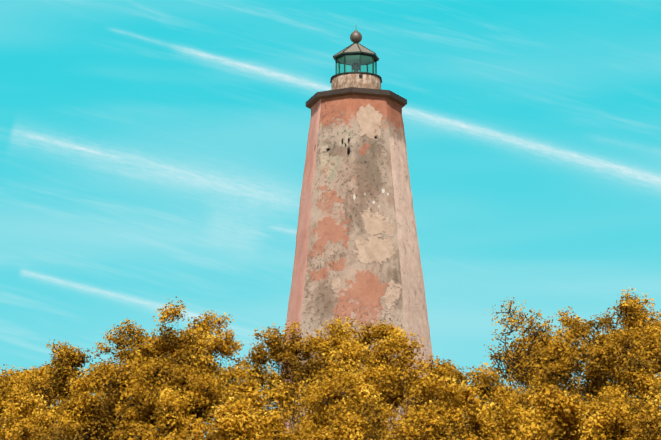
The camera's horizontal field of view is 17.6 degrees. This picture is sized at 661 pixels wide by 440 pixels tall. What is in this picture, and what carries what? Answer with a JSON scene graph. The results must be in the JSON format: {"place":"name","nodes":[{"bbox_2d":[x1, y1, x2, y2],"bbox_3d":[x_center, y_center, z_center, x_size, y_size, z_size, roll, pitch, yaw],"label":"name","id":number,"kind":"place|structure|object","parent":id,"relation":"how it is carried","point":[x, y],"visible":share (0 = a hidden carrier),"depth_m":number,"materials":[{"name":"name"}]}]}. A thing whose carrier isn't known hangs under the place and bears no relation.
{"place":"outdoors","nodes":[
{"label":"outdoors","id":0,"kind":"place"},
{"bbox_2d":[0,0,660,438],"label":"sky","id":1,"kind":"structure","parent":0,"point":[153,152],"materials":[{"name":"blue"}]},
{"bbox_2d":[277,94,432,439],"bbox_3d":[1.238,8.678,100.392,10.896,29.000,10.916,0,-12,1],"label":"lighthouse tower","id":2,"kind":"structure","parent":0,"point":[357,254],"depth_m":100.05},
{"bbox_2d":[306,87,406,105],"bbox_3d":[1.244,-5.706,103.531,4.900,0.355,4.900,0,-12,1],"label":"cornice","id":3,"kind":"structure","parent":2,"relation":"on","point":[361,90],"depth_m":101.59,"materials":[{"name":"grey stone"}]},
{"bbox_2d":[331,73,380,89],"bbox_3d":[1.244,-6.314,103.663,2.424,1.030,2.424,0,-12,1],"label":"lighthouse drum","id":4,"kind":"object","parent":3,"relation":"on","point":[348,80],"visible":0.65,"depth_m":102.67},
{"bbox_2d":[330,53,381,79],"bbox_3d":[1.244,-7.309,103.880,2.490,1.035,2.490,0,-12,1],"label":"lighthouse lantern frame","id":5,"kind":"object","parent":4,"relation":"on","point":[372,62],"visible":0.38,"depth_m":103.32,"materials":[{"name":"black metal"}]},
{"bbox_2d":[333,42,375,55],"bbox_3d":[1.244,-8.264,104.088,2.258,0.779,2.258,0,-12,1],"label":"roof ribs","id":6,"kind":"object","parent":5,"relation":"on","point":[357,43],"visible":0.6,"depth_m":103.78,"materials":[{"name":"grey metal"}]},
{"bbox_2d":[337,44,374,61],"bbox_3d":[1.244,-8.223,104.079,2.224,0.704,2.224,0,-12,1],"label":"lantern roof","id":7,"kind":"structure","parent":5,"relation":"on","point":[353,47],"depth_m":103.46,"materials":[{"name":"grey metal"}]},
{"bbox_2d":[333,51,378,63],"bbox_3d":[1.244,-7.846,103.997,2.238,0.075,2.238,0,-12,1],"label":"roof eave","id":8,"kind":"object","parent":7,"relation":"attached to","point":[356,52],"visible":0.47,"depth_m":103.19,"materials":[{"name":"grey metal"}]},
{"bbox_2d":[350,30,361,42],"bbox_3d":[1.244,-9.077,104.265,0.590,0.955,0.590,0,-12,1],"label":"ball finial","id":9,"kind":"object","parent":7,"relation":"on","point":[355,35],"visible":0.88,"depth_m":104.02,"materials":[{"name":"grey metal"}]},
{"bbox_2d":[337,54,375,73],"bbox_3d":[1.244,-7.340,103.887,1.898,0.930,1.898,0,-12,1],"label":"lantern glass","id":10,"kind":"object","parent":5,"relation":"in","point":[357,64],"visible":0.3,"depth_m":103.18,"materials":[{"name":"clear glass"}]},
{"bbox_2d":[306,92,406,108],"bbox_3d":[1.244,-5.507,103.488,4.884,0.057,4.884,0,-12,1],"label":"cornice molding","id":11,"kind":"structure","parent":3,"relation":"attached to","point":[313,102],"depth_m":101.83,"materials":[{"name":"stone"}]},
{"bbox_2d":[338,55,371,64],"bbox_3d":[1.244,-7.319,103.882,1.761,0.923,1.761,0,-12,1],"label":"lighthouse lantern ceiling","id":12,"kind":"structure","parent":0,"point":[349,60],"depth_m":103.88,"materials":[{"name":"green metal"}]},
{"bbox_2d":[352,63,359,71],"bbox_3d":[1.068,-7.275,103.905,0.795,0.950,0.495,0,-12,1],"label":"lighthouse lamp","id":13,"kind":"object","parent":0,"point":[356,68],"depth_m":103.75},
{"label":"ground","id":14,"kind":"structure","parent":0,"visible":0},
{"bbox_2d":[0,415,9,433],"bbox_3d":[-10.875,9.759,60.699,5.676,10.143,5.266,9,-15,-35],"label":"oak tree","id":15,"kind":"object","parent":14,"relation":"on","point":[2,428],"visible":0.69,"depth_m":61.77,"materials":[{"name":"yellow plant"}]},
{"bbox_2d":[0,364,52,439],"bbox_3d":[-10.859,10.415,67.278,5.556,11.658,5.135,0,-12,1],"label":"oak tree","id":16,"kind":"object","parent":14,"relation":"on","point":[6,382],"visible":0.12,"depth_m":67.22,"materials":[{"name":"yellow plant"}]},
{"bbox_2d":[0,361,63,438],"bbox_3d":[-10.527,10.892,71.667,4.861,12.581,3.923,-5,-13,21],"label":"oak tree","id":17,"kind":"object","parent":14,"relation":"on","point":[41,372],"visible":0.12,"depth_m":71.97,"materials":[{"name":"yellow plant"}]},
{"bbox_2d":[0,385,82,439],"bbox_3d":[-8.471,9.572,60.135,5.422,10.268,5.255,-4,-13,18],"label":"oak tree","id":18,"kind":"object","parent":14,"relation":"on","point":[27,401],"visible":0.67,"depth_m":61.61,"materials":[{"name":"yellow plant"}]},
{"bbox_2d":[0,411,87,439],"bbox_3d":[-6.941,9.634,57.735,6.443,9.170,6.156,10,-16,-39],"label":"oak tree","id":19,"kind":"object","parent":14,"relation":"on","point":[26,430],"visible":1,"depth_m":58.66,"materials":[{"name":"yellow plant"}]},
{"bbox_2d":[22,339,129,439],"bbox_3d":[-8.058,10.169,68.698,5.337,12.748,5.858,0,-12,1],"label":"oak tree","id":20,"kind":"object","parent":14,"relation":"on","point":[66,363],"visible":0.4,"depth_m":67.86,"materials":[{"name":"yellow plant"}]},
{"bbox_2d":[36,350,189,439],"bbox_3d":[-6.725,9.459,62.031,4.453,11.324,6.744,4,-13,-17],"label":"oak tree","id":21,"kind":"object","parent":14,"relation":"on","point":[98,416],"visible":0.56,"depth_m":61.67,"materials":[{"name":"yellow plant"}]},
{"bbox_2d":[82,317,178,430],"bbox_3d":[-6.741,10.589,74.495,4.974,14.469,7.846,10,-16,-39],"label":"oak tree","id":22,"kind":"object","parent":14,"relation":"on","point":[119,342],"visible":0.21,"depth_m":75.54,"materials":[{"name":"yellow plant"}]},
{"bbox_2d":[124,384,219,439],"bbox_3d":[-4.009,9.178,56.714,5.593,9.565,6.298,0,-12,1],"label":"oak tree","id":23,"kind":"object","parent":14,"relation":"on","point":[171,410],"visible":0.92,"depth_m":56.92,"materials":[{"name":"yellow plant"}]},
{"bbox_2d":[143,428,202,439],"bbox_3d":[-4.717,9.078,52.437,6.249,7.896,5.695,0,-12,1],"label":"oak tree","id":24,"kind":"object","parent":14,"relation":"on","point":[177,436],"visible":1,"depth_m":52.81,"materials":[{"name":"yellow plant"}]},
{"bbox_2d":[104,356,296,439],"bbox_3d":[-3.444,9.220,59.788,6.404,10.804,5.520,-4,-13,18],"label":"oak tree","id":25,"kind":"object","parent":14,"relation":"on","point":[203,396],"visible":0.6,"depth_m":59.84,"materials":[{"name":"yellow plant"}]},
{"bbox_2d":[119,296,297,436],"bbox_3d":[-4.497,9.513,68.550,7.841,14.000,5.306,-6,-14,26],"label":"oak tree","id":26,"kind":"object","parent":14,"relation":"on","point":[161,342],"visible":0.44,"depth_m":69.14,"materials":[{"name":"yellow plant"}]},
{"bbox_2d":[157,310,307,437],"bbox_3d":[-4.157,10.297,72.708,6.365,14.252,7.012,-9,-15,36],"label":"oak tree","id":27,"kind":"object","parent":14,"relation":"on","point":[221,345],"visible":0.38,"depth_m":72.06,"materials":[{"name":"yellow plant"}]},
{"bbox_2d":[193,383,321,439],"bbox_3d":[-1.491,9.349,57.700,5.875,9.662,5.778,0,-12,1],"label":"oak tree","id":28,"kind":"object","parent":14,"relation":"on","point":[233,421],"visible":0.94,"depth_m":56.92,"materials":[{"name":"yellow plant"}]},
{"bbox_2d":[234,320,329,432],"bbox_3d":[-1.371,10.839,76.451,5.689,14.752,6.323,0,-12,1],"label":"oak tree","id":29,"kind":"object","parent":14,"relation":"on","point":[279,351],"visible":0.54,"depth_m":76.72,"materials":[{"name":"yellow plant"}]},
{"bbox_2d":[274,315,395,439],"bbox_3d":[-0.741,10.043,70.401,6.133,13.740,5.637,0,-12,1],"label":"oak tree","id":30,"kind":"object","parent":14,"relation":"on","point":[321,346],"visible":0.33,"depth_m":70.51,"materials":[{"name":"yellow plant"}]},
{"bbox_2d":[292,360,392,439],"bbox_3d":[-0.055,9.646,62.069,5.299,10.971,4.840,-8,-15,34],"label":"oak tree","id":31,"kind":"object","parent":14,"relation":"on","point":[368,388],"visible":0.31,"depth_m":61.87,"materials":[{"name":"yellow plant"}]},
{"bbox_2d":[298,318,414,434],"bbox_3d":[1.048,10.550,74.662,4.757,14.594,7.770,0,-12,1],"label":"oak tree","id":32,"kind":"object","parent":14,"relation":"on","point":[368,336],"visible":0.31,"depth_m":74.85,"materials":[{"name":"yellow plant"}]},
{"bbox_2d":[294,375,449,439],"bbox_3d":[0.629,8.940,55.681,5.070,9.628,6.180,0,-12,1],"label":"oak tree","id":33,"kind":"object","parent":14,"relation":"on","point":[354,425],"visible":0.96,"depth_m":55.40,"materials":[{"name":"yellow plant"}]},
{"bbox_2d":[298,328,469,428],"bbox_3d":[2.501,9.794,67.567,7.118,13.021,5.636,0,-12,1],"label":"oak tree","id":34,"kind":"object","parent":14,"relation":"on","point":[400,391],"visible":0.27,"depth_m":68.88,"materials":[{"name":"yellow plant"}]},
{"bbox_2d":[298,365,506,439],"bbox_3d":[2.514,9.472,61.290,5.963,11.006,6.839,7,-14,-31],"label":"oak tree","id":35,"kind":"object","parent":14,"relation":"on","point":[451,411],"visible":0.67,"depth_m":61.24,"materials":[{"name":"yellow plant"}]},
{"bbox_2d":[407,359,476,430],"bbox_3d":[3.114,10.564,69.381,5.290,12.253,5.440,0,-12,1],"label":"oak tree","id":36,"kind":"object","parent":14,"relation":"on","point":[460,377],"visible":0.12,"depth_m":70.00,"materials":[{"name":"yellow plant"}]},
{"bbox_2d":[451,429,483,439],"bbox_3d":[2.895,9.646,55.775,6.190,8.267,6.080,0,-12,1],"label":"oak tree","id":37,"kind":"object","parent":14,"relation":"on","point":[468,438],"visible":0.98,"depth_m":56.15,"materials":[{"name":"yellow plant"}]},
{"bbox_2d":[436,362,511,439],"bbox_3d":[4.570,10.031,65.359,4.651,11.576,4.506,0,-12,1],"label":"oak tree","id":38,"kind":"object","parent":14,"relation":"on","point":[485,386],"visible":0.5,"depth_m":66.36,"materials":[{"name":"yellow plant"}]},
{"bbox_2d":[460,384,546,439],"bbox_3d":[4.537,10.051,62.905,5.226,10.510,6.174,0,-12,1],"label":"oak tree","id":39,"kind":"object","parent":14,"relation":"on","point":[520,395],"visible":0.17,"depth_m":62.31,"materials":[{"name":"yellow plant"}]},
{"bbox_2d":[483,297,564,400],"bbox_3d":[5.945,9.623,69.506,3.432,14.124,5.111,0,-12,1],"label":"sparse oak tree","id":40,"kind":"object","parent":14,"relation":"on","point":[516,354],"visible":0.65,"depth_m":69.67,"materials":[{"name":"yellow plant"}]},
{"bbox_2d":[484,420,566,439],"bbox_3d":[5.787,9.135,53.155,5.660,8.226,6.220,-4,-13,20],"label":"oak tree","id":41,"kind":"object","parent":14,"relation":"on","point":[521,436],"visible":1,"depth_m":53.38,"materials":[{"name":"yellow plant"}]},
{"bbox_2d":[493,306,612,414],"bbox_3d":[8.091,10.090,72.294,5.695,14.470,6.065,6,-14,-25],"label":"oak tree","id":42,"kind":"object","parent":14,"relation":"on","point":[565,320],"visible":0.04,"depth_m":73.31,"materials":[{"name":"yellow plant"}]},
{"bbox_2d":[486,381,660,439],"bbox_3d":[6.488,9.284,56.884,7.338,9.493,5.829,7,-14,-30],"label":"oak tree","id":43,"kind":"object","parent":14,"relation":"on","point":[613,419],"visible":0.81,"depth_m":55.77,"materials":[{"name":"yellow plant"}]},
{"bbox_2d":[527,327,660,419],"bbox_3d":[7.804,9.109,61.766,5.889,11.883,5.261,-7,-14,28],"label":"oak tree","id":44,"kind":"object","parent":14,"relation":"on","point":[604,362],"visible":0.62,"depth_m":61.75,"materials":[{"name":"yellow plant"}]},
{"bbox_2d":[527,286,660,405],"bbox_3d":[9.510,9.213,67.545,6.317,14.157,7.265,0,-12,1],"label":"oak tree","id":45,"kind":"object","parent":14,"relation":"on","point":[651,332],"visible":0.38,"depth_m":68.01,"materials":[{"name":"yellow plant"}]},
{"bbox_2d":[564,377,660,439],"bbox_3d":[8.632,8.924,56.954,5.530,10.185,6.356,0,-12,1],"label":"oak tree","id":46,"kind":"object","parent":14,"relation":"on","point":[657,386],"visible":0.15,"depth_m":57.42,"materials":[{"name":"yellow plant"}]},
{"bbox_2d":[570,293,660,406],"bbox_3d":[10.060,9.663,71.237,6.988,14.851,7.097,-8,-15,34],"label":"oak tree","id":47,"kind":"object","parent":14,"relation":"on","point":[610,319],"visible":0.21,"depth_m":72.94,"materials":[{"name":"yellow plant"}]},
{"bbox_2d":[610,386,660,439],"bbox_3d":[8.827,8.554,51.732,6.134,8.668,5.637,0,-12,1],"label":"oak tree","id":48,"kind":"object","parent":14,"relation":"on","point":[651,419],"visible":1,"depth_m":50.81,"materials":[{"name":"yellow plant"}]},
{"bbox_2d":[627,314,660,399],"bbox_3d":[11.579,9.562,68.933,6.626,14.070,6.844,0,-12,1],"label":"oak tree","id":49,"kind":"object","parent":14,"relation":"on","point":[647,349],"visible":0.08,"depth_m":69.23,"materials":[{"name":"yellow plant"}]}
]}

